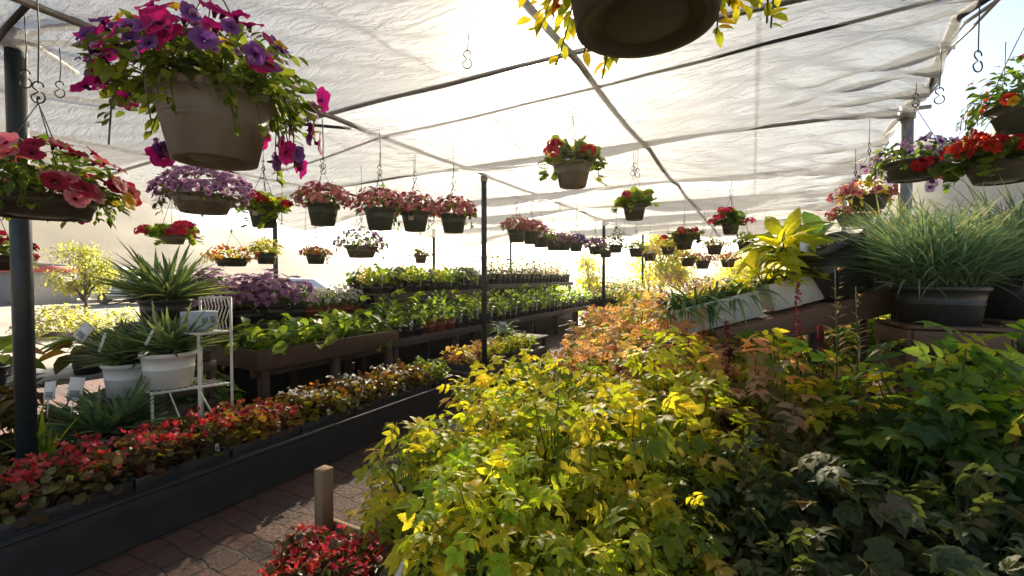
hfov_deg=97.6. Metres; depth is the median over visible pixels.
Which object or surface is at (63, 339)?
broad leafed plant
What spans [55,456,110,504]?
begonia plant
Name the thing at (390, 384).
begonia plant
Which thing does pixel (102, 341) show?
stake label
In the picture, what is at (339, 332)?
green seedling
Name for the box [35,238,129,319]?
yellow tree
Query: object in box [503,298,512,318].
bedding plant
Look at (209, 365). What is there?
wooden crate
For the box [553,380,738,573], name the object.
yellow green perennial
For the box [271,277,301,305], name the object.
lavender petunia
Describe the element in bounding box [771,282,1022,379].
plant table
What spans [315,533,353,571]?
begonia plant
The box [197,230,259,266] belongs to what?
hanging basket
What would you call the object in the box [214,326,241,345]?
green seedling
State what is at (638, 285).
tall shelf plant
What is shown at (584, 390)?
yellow green perennial
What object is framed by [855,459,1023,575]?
dark leafed perennial
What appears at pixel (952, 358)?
golden perennial
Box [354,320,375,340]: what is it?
green seedling
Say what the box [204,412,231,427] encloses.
begonia plant
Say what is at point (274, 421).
begonia plant
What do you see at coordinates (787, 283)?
window box
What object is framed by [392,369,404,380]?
begonia plant
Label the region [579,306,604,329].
bronze astilbe
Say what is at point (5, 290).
door
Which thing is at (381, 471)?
green perennial
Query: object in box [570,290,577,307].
bedding plant
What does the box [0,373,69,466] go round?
leafy pot plant
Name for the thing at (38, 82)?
wire hook
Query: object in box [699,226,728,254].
hanging basket
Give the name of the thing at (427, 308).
bedding plant
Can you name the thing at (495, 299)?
bedding plant
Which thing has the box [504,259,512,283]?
tall shelf plant
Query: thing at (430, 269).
shelf plant
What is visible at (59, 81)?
wire hook
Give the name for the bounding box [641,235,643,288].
support post
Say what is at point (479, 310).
bedding plant
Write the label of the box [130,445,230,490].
plant tray
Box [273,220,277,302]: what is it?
support post
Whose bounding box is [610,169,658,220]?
hanging basket
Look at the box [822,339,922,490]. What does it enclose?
golden perennial
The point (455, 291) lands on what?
bedding plant
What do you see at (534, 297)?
bedding plant
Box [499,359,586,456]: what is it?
yellow green perennial
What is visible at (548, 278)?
tall shelf plant
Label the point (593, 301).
tall shelf plant
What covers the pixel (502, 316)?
bedding plant
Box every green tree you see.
[569,251,607,295]
[615,235,698,294]
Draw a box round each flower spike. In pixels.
[721,318,730,422]
[791,281,802,401]
[813,326,824,392]
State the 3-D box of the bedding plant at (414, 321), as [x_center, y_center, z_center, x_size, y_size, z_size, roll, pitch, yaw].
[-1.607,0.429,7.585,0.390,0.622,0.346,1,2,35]
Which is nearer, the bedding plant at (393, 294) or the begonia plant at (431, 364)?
the begonia plant at (431, 364)
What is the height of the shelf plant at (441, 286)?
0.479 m
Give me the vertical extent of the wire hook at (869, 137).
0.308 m
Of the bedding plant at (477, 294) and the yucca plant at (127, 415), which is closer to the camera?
the yucca plant at (127, 415)
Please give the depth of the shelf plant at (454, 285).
9.72 m
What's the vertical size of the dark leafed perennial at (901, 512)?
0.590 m
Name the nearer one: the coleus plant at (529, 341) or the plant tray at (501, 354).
the plant tray at (501, 354)
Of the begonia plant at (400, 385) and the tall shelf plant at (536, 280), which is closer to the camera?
the begonia plant at (400, 385)
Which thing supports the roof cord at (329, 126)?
on the shade tarp
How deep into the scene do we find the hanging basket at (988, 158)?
2.61 m
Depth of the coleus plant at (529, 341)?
7.67 m
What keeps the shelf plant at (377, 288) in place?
on the plank shelf at (374, 298)
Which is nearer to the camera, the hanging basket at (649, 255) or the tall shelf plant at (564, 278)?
the hanging basket at (649, 255)
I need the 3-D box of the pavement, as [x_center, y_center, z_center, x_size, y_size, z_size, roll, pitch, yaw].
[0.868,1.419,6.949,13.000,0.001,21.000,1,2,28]
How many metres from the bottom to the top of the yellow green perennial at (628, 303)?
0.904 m
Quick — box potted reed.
[0,408,77,469]
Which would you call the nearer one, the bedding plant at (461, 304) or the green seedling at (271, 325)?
the green seedling at (271, 325)
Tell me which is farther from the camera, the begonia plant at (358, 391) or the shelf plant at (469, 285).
the shelf plant at (469, 285)
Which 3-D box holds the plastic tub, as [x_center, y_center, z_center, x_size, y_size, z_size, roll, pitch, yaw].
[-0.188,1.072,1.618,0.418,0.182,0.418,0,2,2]
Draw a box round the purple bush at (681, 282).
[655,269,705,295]
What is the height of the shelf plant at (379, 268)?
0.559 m
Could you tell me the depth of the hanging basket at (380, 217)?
4.05 m
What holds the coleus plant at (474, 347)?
in the plant tray at (456, 366)
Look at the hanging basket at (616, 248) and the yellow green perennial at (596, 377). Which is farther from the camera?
the hanging basket at (616, 248)
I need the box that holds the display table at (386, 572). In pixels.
[381,451,891,575]
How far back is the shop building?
25.42 m
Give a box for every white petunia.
[296,284,321,318]
[307,287,330,316]
[317,283,343,313]
[329,285,348,310]
[333,285,358,313]
[336,283,357,303]
[345,287,365,312]
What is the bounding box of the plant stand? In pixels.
[133,296,233,430]
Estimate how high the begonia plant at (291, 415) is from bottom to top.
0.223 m
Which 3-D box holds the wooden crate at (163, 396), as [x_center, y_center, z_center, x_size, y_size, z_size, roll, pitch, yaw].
[-3.189,1.177,3.685,0.442,0.651,0.422,1,2,20]
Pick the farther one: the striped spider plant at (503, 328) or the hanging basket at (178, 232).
the striped spider plant at (503, 328)
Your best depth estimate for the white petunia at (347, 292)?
7.53 m
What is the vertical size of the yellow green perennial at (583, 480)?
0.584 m
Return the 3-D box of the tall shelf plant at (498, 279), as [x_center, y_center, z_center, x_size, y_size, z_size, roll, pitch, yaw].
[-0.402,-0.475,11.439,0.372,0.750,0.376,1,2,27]
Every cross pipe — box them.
[95,0,808,179]
[343,104,931,186]
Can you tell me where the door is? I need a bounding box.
[0,272,10,304]
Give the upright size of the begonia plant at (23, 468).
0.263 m
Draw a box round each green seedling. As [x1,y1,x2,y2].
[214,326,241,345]
[220,326,264,359]
[221,317,255,368]
[243,319,265,333]
[246,331,284,354]
[255,323,280,347]
[260,325,289,354]
[263,320,290,330]
[265,320,289,340]
[276,318,311,341]
[278,316,293,335]
[281,313,302,331]
[285,326,298,340]
[287,321,312,345]
[292,325,323,348]
[309,309,338,324]
[309,310,334,331]
[309,318,326,335]
[310,318,336,352]
[318,319,339,333]
[324,311,349,331]
[326,312,352,340]
[344,319,369,338]
[345,314,354,330]
[347,313,362,321]
[351,308,366,317]
[353,311,385,350]
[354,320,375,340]
[363,314,390,332]
[376,319,394,348]
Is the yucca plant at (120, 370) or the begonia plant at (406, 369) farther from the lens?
the begonia plant at (406, 369)
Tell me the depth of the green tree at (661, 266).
20.17 m
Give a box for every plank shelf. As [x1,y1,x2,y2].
[168,314,365,407]
[350,289,480,362]
[354,305,592,377]
[473,282,572,301]
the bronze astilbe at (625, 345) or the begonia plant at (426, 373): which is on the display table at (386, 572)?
the bronze astilbe at (625, 345)
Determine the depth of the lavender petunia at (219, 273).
5.74 m
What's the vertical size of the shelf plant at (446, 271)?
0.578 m
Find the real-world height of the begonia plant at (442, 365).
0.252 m
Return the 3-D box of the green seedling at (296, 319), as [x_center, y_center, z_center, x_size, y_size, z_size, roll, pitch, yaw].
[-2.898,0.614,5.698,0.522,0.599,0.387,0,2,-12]
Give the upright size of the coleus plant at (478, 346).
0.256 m
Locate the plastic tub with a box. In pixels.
[395,531,512,575]
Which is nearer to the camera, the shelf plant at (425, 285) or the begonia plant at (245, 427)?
the begonia plant at (245, 427)
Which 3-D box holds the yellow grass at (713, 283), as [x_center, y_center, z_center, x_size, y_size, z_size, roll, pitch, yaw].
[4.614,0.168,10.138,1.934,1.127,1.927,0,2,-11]
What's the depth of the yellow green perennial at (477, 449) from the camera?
1.62 m
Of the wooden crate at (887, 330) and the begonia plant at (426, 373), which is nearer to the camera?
the wooden crate at (887, 330)
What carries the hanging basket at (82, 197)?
hanging from the wire hook at (38, 82)
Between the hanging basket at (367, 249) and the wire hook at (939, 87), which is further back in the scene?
the hanging basket at (367, 249)
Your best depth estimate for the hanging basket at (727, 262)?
9.50 m
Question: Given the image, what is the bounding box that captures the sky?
[172,0,1023,269]
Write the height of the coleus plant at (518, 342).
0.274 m
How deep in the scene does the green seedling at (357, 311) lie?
6.78 m
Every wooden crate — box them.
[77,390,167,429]
[114,321,216,431]
[871,319,1016,469]
[970,318,1023,399]
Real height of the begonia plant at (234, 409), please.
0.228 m
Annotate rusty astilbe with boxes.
[549,336,599,393]
[562,340,625,397]
[573,304,612,347]
[577,322,617,361]
[582,305,626,344]
[584,326,643,362]
[589,325,680,398]
[591,300,687,358]
[600,300,659,359]
[607,306,626,320]
[615,297,739,397]
[618,319,696,372]
[624,289,664,319]
[651,293,675,308]
[657,350,749,466]
[670,334,837,483]
[680,332,752,367]
[784,332,848,367]
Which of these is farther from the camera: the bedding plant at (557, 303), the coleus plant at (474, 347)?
the bedding plant at (557, 303)
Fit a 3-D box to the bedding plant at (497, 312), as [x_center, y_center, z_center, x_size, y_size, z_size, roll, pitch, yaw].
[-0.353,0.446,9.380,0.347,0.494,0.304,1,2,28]
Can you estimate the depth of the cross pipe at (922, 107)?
4.24 m
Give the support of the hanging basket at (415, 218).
hanging from the wire hook
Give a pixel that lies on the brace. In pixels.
(13, 20)
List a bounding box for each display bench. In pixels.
[0,378,460,575]
[410,344,544,393]
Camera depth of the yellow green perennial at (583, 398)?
2.23 m
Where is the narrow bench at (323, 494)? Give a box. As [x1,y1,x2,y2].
[314,365,575,552]
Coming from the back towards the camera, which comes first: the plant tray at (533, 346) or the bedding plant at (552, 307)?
the bedding plant at (552, 307)
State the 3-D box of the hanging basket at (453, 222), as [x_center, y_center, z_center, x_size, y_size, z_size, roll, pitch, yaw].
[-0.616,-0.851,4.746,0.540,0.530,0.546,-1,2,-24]
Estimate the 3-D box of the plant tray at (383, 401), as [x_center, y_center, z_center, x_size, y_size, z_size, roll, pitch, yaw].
[-1.536,1.129,4.520,0.518,0.078,0.558,1,2,29]
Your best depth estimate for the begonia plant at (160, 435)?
2.92 m
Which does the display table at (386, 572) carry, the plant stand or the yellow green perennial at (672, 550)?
the yellow green perennial at (672, 550)
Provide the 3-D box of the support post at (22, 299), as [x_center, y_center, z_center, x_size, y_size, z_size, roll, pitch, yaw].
[-2.908,0.010,2.661,0.160,3.040,0.160,1,2,28]
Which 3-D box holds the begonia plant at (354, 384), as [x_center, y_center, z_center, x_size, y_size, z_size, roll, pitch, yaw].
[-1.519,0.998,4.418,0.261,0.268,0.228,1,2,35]
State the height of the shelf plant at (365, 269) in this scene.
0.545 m
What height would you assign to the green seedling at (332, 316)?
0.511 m
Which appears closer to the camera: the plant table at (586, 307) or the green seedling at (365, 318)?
the green seedling at (365, 318)
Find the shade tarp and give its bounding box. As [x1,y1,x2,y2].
[0,0,978,246]
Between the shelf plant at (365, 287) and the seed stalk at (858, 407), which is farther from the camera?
the shelf plant at (365, 287)
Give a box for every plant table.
[4,364,102,388]
[475,333,548,369]
[585,305,614,319]
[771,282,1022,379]
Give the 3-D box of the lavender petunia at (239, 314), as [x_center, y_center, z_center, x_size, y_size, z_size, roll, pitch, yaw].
[-3.531,0.179,5.797,0.579,0.577,0.581,1,2,29]
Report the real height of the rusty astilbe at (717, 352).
0.760 m
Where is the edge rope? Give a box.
[843,0,1000,201]
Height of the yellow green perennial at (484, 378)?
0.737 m
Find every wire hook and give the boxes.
[18,14,31,88]
[30,0,45,103]
[54,47,65,97]
[319,124,325,168]
[320,119,325,174]
[377,147,382,185]
[462,34,471,68]
[868,120,870,152]
[911,83,919,106]
[933,51,944,104]
[972,0,982,72]
[1002,42,1006,91]
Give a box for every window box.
[637,268,790,339]
[722,231,831,310]
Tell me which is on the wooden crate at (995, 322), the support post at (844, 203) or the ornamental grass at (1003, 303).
the ornamental grass at (1003, 303)
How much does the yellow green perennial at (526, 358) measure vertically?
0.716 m
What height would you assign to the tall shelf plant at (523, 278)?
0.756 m
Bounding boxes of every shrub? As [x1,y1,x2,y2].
[5,303,107,340]
[89,306,140,335]
[552,286,583,314]
[581,282,639,313]
[681,273,726,296]
[709,244,785,284]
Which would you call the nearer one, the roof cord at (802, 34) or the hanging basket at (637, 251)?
the roof cord at (802, 34)
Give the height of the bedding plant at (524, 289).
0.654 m
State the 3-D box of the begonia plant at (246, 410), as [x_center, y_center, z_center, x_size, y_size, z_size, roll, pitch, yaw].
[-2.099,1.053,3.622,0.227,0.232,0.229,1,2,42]
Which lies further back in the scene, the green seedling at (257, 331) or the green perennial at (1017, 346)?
the green seedling at (257, 331)
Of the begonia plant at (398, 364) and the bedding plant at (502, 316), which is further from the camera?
the bedding plant at (502, 316)
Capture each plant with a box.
[0,334,47,376]
[0,336,46,385]
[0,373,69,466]
[0,374,191,455]
[0,395,72,472]
[0,465,6,486]
[0,469,13,508]
[0,473,18,514]
[0,474,46,528]
[5,457,43,506]
[7,452,43,477]
[8,460,87,523]
[13,452,74,502]
[34,442,91,493]
[37,440,81,462]
[39,332,104,374]
[40,328,113,354]
[41,454,75,483]
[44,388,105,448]
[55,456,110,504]
[56,315,178,397]
[63,430,100,457]
[70,440,112,460]
[70,441,135,492]
[78,238,238,323]
[79,446,134,494]
[91,298,243,389]
[106,436,123,451]
[112,426,148,458]
[112,438,158,473]
[113,434,171,485]
[129,423,151,433]
[135,420,186,466]
[148,418,174,431]
[148,432,190,469]
[155,370,244,425]
[162,420,193,433]
[171,410,198,428]
[171,427,205,462]
[174,422,213,461]
[181,407,212,434]
[188,417,237,456]
[189,418,219,451]
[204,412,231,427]
[208,409,242,444]
[211,401,241,414]
[221,416,256,446]
[231,406,260,435]
[231,407,251,416]
[234,399,257,414]
[240,407,271,442]
[243,403,265,421]
[251,405,276,429]
[252,397,272,408]
[254,408,283,438]
[255,402,276,413]
[257,543,301,573]
[257,559,288,575]
[264,402,290,427]
[265,391,283,403]
[273,521,321,566]
[274,550,318,575]
[275,389,295,410]
[275,402,303,430]
[281,387,300,405]
[286,392,310,422]
[288,390,306,405]
[291,385,314,404]
[293,390,320,416]
[293,394,323,422]
[296,541,329,575]
[301,525,335,551]
[306,389,333,418]
[307,546,335,575]
[310,380,325,392]
[313,387,338,410]
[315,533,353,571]
[320,392,346,416]
[325,523,365,561]
[326,375,339,388]
[328,383,344,408]
[330,555,370,575]
[331,387,353,413]
[332,373,352,383]
[334,381,346,397]
[338,373,359,391]
[342,383,359,403]
[343,538,382,575]
[345,265,362,292]
[346,376,367,401]
[347,381,370,409]
[352,370,369,379]
[354,529,386,563]
[355,378,378,405]
[357,263,372,283]
[358,268,372,292]
[358,295,383,323]
[364,372,376,382]
[365,263,386,292]
[365,365,383,379]
[366,266,385,293]
[366,379,388,399]
[371,375,389,394]
[372,294,393,322]
[375,302,390,328]
[377,368,398,390]
[378,364,397,376]
[380,372,398,395]
[381,269,397,282]
[381,272,396,292]
[382,291,404,319]
[384,299,405,325]
[385,259,400,275]
[386,305,405,338]
[387,263,408,292]
[391,358,405,369]
[391,372,409,394]
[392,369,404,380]
[394,288,417,320]
[394,366,405,378]
[395,304,412,333]
[397,366,416,379]
[398,310,413,336]
[398,369,415,389]
[400,263,415,291]
[403,368,427,386]
[406,292,423,314]
[407,295,426,331]
[407,305,427,334]
[409,265,423,291]
[411,356,424,368]
[415,296,434,320]
[415,362,435,384]
[417,291,436,313]
[418,267,437,291]
[422,305,438,332]
[422,366,433,380]
[423,263,439,282]
[425,265,440,290]
[428,294,445,315]
[428,360,443,378]
[428,365,444,383]
[429,290,442,314]
[431,299,449,331]
[433,359,450,378]
[435,268,446,290]
[435,289,453,306]
[437,294,453,313]
[438,350,451,362]
[439,265,451,281]
[439,299,458,329]
[441,268,453,289]
[445,344,459,361]
[448,349,461,364]
[449,260,467,279]
[450,274,462,289]
[450,295,461,317]
[451,289,468,310]
[451,304,464,327]
[452,262,470,289]
[455,295,470,312]
[456,350,471,364]
[457,347,467,361]
[458,297,474,326]
[462,264,475,288]
[463,343,475,359]
[467,290,480,303]
[468,298,479,324]
[468,349,477,363]
[470,292,479,311]
[472,270,479,288]
[473,297,488,323]
[473,343,480,356]
[473,348,487,360]
[476,260,480,283]
[480,260,491,283]
[480,299,494,322]
[487,255,497,283]
[487,291,497,312]
[487,320,521,337]
[487,346,493,357]
[488,298,501,321]
[488,341,499,355]
[489,255,502,283]
[494,334,502,341]
[494,343,506,354]
[495,296,506,319]
[497,292,509,305]
[498,255,507,275]
[499,337,513,354]
[500,258,511,275]
[500,262,508,283]
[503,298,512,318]
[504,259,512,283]
[507,262,516,283]
[507,289,521,304]
[508,299,517,317]
[508,339,518,350]
[511,335,523,347]
[512,255,523,282]
[512,293,526,316]
[517,288,530,305]
[518,258,527,282]
[518,337,529,347]
[520,294,529,315]
[521,264,530,282]
[521,284,536,297]
[523,291,534,315]
[524,334,532,345]
[525,255,533,273]
[526,259,535,282]
[528,289,539,301]
[529,335,536,344]
[531,254,542,282]
[531,298,537,314]
[533,259,543,282]
[533,292,544,313]
[538,284,551,297]
[538,287,548,302]
[541,261,547,282]
[541,294,546,312]
[543,294,551,311]
[544,263,550,282]
[545,261,553,281]
[546,295,555,311]
[549,259,559,281]
[551,293,560,310]
[553,259,561,281]
[555,265,563,281]
[557,290,567,309]
[558,295,562,309]
[559,264,567,281]
[561,257,570,281]
[561,294,569,308]
[565,291,574,307]
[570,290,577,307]
[576,289,586,305]
[576,293,582,306]
[583,287,591,304]
[586,281,599,306]
[591,274,601,305]
[597,277,613,306]
[606,277,620,304]
[606,279,614,305]
[610,279,625,305]
[615,295,624,306]
[618,278,632,298]
[623,308,665,338]
[624,281,637,296]
[629,276,645,294]
[670,512,709,573]
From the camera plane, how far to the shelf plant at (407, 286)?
8.38 m
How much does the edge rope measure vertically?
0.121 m
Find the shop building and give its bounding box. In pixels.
[0,263,80,304]
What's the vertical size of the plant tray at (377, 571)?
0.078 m
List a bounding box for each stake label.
[98,332,106,351]
[145,327,155,344]
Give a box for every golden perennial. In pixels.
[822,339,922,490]
[861,343,1001,469]
[911,349,1023,509]
[912,332,1022,398]
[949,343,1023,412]
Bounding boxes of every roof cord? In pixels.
[278,121,343,128]
[715,24,847,58]
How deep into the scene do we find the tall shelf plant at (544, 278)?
13.90 m
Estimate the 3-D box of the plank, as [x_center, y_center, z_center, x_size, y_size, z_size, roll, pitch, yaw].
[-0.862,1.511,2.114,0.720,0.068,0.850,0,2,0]
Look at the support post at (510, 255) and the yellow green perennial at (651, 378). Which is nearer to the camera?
the yellow green perennial at (651, 378)
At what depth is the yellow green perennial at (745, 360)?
2.63 m
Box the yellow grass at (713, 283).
[680,271,726,296]
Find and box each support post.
[4,46,38,467]
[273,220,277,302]
[432,238,434,272]
[477,176,487,393]
[510,243,511,272]
[602,225,604,306]
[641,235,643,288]
[840,200,846,230]
[898,112,915,222]
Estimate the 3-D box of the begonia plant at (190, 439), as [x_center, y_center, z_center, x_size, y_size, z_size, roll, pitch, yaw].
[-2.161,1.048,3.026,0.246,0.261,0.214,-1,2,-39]
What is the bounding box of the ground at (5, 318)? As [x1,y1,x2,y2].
[0,285,702,366]
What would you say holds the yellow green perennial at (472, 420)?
on the display table at (386, 572)
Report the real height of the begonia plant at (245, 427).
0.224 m
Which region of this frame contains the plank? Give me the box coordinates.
[380,548,391,575]
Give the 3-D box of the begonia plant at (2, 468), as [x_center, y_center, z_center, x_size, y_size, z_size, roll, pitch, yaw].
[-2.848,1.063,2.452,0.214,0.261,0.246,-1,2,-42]
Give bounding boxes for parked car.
[90,278,145,303]
[256,278,337,304]
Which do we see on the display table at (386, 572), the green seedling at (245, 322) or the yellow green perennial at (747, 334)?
the yellow green perennial at (747, 334)
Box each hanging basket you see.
[0,96,142,230]
[0,220,39,270]
[69,0,330,187]
[134,197,204,245]
[145,165,256,217]
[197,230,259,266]
[235,167,293,228]
[248,230,283,263]
[289,166,355,226]
[297,230,332,263]
[332,218,388,259]
[350,172,408,232]
[390,178,442,231]
[408,237,432,262]
[431,185,477,233]
[500,207,533,242]
[515,0,787,78]
[516,210,548,243]
[534,220,557,247]
[537,116,607,189]
[541,224,567,250]
[558,224,576,250]
[568,225,590,252]
[583,230,606,254]
[600,237,616,257]
[604,226,627,252]
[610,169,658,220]
[622,230,648,256]
[642,240,661,260]
[655,235,675,254]
[659,220,704,249]
[673,249,700,266]
[693,248,715,268]
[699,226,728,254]
[707,197,755,234]
[713,246,742,267]
[728,224,757,251]
[824,171,886,226]
[826,150,912,212]
[858,102,958,191]
[908,121,1023,193]
[955,27,1023,146]
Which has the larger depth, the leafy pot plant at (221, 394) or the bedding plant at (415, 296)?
the bedding plant at (415, 296)
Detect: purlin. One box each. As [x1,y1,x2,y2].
[11,0,585,213]
[139,154,500,226]
[568,49,711,226]
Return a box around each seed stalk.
[815,268,854,441]
[841,288,877,410]
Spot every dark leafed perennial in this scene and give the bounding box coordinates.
[670,434,826,575]
[701,414,869,551]
[724,520,878,575]
[750,451,966,575]
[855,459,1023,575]
[862,535,1023,575]
[902,424,1023,572]
[1000,509,1023,561]
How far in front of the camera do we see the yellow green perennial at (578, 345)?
4.51 m
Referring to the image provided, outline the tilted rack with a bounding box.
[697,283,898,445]
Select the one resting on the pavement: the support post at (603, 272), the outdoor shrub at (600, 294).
the support post at (603, 272)
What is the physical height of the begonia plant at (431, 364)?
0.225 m
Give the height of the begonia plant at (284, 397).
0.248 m
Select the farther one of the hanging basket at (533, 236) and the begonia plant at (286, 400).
the hanging basket at (533, 236)
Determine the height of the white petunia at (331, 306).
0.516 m
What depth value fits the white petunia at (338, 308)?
7.06 m
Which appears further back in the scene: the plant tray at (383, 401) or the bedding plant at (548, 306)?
the bedding plant at (548, 306)
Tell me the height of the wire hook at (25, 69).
0.437 m
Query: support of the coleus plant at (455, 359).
in the plant tray at (456, 366)
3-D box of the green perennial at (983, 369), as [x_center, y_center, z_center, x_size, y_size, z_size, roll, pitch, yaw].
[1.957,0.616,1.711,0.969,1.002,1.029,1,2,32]
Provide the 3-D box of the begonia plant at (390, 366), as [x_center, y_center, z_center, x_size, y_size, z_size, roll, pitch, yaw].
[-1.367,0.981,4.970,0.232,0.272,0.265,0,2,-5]
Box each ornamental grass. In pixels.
[804,180,1023,326]
[825,188,956,281]
[869,169,1023,319]
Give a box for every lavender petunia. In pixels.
[175,270,219,310]
[191,267,237,308]
[191,273,237,326]
[194,280,247,326]
[220,280,264,324]
[223,273,265,308]
[226,280,275,323]
[237,273,280,306]
[241,268,296,321]
[248,274,293,304]
[257,279,302,319]
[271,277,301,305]
[275,275,317,319]
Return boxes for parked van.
[76,267,139,300]
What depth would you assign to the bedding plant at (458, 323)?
8.12 m
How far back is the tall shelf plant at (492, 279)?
11.15 m
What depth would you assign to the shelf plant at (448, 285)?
9.50 m
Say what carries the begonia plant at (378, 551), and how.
in the plant tray at (377, 571)
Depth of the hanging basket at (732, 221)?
5.91 m
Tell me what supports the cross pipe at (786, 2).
attached to the purlin at (577, 61)
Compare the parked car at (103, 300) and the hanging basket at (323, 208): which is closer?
the hanging basket at (323, 208)
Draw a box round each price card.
[43,381,55,417]
[66,321,93,352]
[66,377,85,418]
[466,267,473,274]
[470,271,477,282]
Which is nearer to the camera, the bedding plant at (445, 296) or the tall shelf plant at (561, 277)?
the bedding plant at (445, 296)
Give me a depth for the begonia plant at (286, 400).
3.85 m
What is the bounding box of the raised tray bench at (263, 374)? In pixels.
[204,330,398,411]
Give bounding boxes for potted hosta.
[728,207,875,301]
[763,211,834,259]
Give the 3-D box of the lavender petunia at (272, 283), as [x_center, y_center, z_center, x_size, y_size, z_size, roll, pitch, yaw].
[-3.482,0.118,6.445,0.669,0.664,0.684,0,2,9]
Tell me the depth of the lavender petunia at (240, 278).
5.99 m
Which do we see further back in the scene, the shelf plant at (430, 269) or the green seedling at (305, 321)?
the shelf plant at (430, 269)
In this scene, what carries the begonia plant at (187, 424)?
in the plant tray at (199, 463)
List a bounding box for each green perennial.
[340,416,465,571]
[365,457,403,538]
[381,437,596,575]
[416,433,554,574]
[424,352,558,481]
[426,375,550,531]
[467,369,627,558]
[497,348,583,422]
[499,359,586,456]
[501,377,622,463]
[509,430,657,575]
[515,502,671,575]
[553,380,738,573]
[555,382,692,497]
[556,359,618,419]
[564,373,653,438]
[567,324,609,357]
[578,469,737,575]
[596,325,764,476]
[613,369,788,534]
[619,298,646,309]
[689,320,820,425]
[719,328,864,456]
[728,345,912,506]
[779,321,1023,541]
[791,318,903,406]
[802,395,1023,552]
[827,314,933,413]
[864,319,1023,559]
[930,345,1022,352]
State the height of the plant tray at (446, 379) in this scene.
0.078 m
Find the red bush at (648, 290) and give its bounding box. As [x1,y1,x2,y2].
[640,278,659,297]
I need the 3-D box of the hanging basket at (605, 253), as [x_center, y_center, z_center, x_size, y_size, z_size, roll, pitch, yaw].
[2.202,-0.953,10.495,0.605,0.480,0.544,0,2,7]
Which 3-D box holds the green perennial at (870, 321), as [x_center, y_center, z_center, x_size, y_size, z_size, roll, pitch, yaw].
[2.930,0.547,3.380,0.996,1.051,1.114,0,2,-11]
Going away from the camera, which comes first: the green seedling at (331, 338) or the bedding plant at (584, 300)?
the green seedling at (331, 338)
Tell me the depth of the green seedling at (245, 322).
5.08 m
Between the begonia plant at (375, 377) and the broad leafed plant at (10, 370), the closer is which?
the broad leafed plant at (10, 370)
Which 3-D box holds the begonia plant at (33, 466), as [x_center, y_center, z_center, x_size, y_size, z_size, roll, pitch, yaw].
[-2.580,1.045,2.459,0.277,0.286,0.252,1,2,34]
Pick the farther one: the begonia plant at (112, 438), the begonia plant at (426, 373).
the begonia plant at (426, 373)
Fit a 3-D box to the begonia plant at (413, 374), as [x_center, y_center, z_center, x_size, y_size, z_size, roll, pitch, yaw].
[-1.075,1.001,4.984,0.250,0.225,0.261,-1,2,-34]
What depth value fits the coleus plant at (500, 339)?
7.44 m
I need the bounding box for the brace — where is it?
[0,5,29,41]
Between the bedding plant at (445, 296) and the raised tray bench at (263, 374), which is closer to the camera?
the raised tray bench at (263, 374)
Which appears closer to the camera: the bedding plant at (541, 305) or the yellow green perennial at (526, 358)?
the yellow green perennial at (526, 358)
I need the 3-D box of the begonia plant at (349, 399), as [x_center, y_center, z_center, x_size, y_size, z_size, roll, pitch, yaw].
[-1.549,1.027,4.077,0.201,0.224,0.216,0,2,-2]
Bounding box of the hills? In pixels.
[0,129,1023,285]
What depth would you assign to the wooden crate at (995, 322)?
2.49 m
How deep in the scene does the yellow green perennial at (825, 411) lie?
1.98 m
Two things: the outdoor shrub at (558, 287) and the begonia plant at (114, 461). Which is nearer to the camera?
the begonia plant at (114, 461)
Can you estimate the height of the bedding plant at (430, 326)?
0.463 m
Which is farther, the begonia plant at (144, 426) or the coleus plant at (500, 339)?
the coleus plant at (500, 339)
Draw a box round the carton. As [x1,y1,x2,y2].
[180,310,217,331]
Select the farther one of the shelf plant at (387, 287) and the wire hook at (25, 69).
the shelf plant at (387, 287)
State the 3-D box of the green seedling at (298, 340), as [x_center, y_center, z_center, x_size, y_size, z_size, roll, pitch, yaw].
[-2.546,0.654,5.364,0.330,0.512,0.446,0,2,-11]
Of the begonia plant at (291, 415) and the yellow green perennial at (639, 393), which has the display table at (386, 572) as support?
the yellow green perennial at (639, 393)
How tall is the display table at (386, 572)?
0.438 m
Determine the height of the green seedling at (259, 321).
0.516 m
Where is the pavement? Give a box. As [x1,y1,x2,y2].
[0,316,838,575]
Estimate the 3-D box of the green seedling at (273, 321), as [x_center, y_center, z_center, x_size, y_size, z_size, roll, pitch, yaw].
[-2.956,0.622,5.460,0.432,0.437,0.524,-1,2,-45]
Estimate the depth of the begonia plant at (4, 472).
2.37 m
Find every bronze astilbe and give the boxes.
[559,310,606,365]
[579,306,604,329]
[582,338,684,432]
[583,337,626,384]
[590,314,614,326]
[605,302,660,328]
[620,295,638,309]
[682,291,698,298]
[775,332,830,377]
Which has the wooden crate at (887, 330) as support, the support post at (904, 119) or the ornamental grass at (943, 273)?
the ornamental grass at (943, 273)
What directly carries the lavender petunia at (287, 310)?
on the plank shelf at (265, 326)
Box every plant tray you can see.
[0,474,134,539]
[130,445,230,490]
[217,422,300,457]
[286,405,355,432]
[291,547,386,575]
[345,391,397,414]
[386,381,431,399]
[425,374,452,386]
[436,358,487,370]
[478,352,507,363]
[498,347,524,356]
[523,343,538,348]
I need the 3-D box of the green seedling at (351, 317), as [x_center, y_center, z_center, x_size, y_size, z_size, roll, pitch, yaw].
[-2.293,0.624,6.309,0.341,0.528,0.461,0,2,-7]
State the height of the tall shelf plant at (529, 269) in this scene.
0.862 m
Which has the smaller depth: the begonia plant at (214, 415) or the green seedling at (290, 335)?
the begonia plant at (214, 415)
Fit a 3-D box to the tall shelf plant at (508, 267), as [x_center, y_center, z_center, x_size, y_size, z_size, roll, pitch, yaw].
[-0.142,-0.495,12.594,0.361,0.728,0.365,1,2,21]

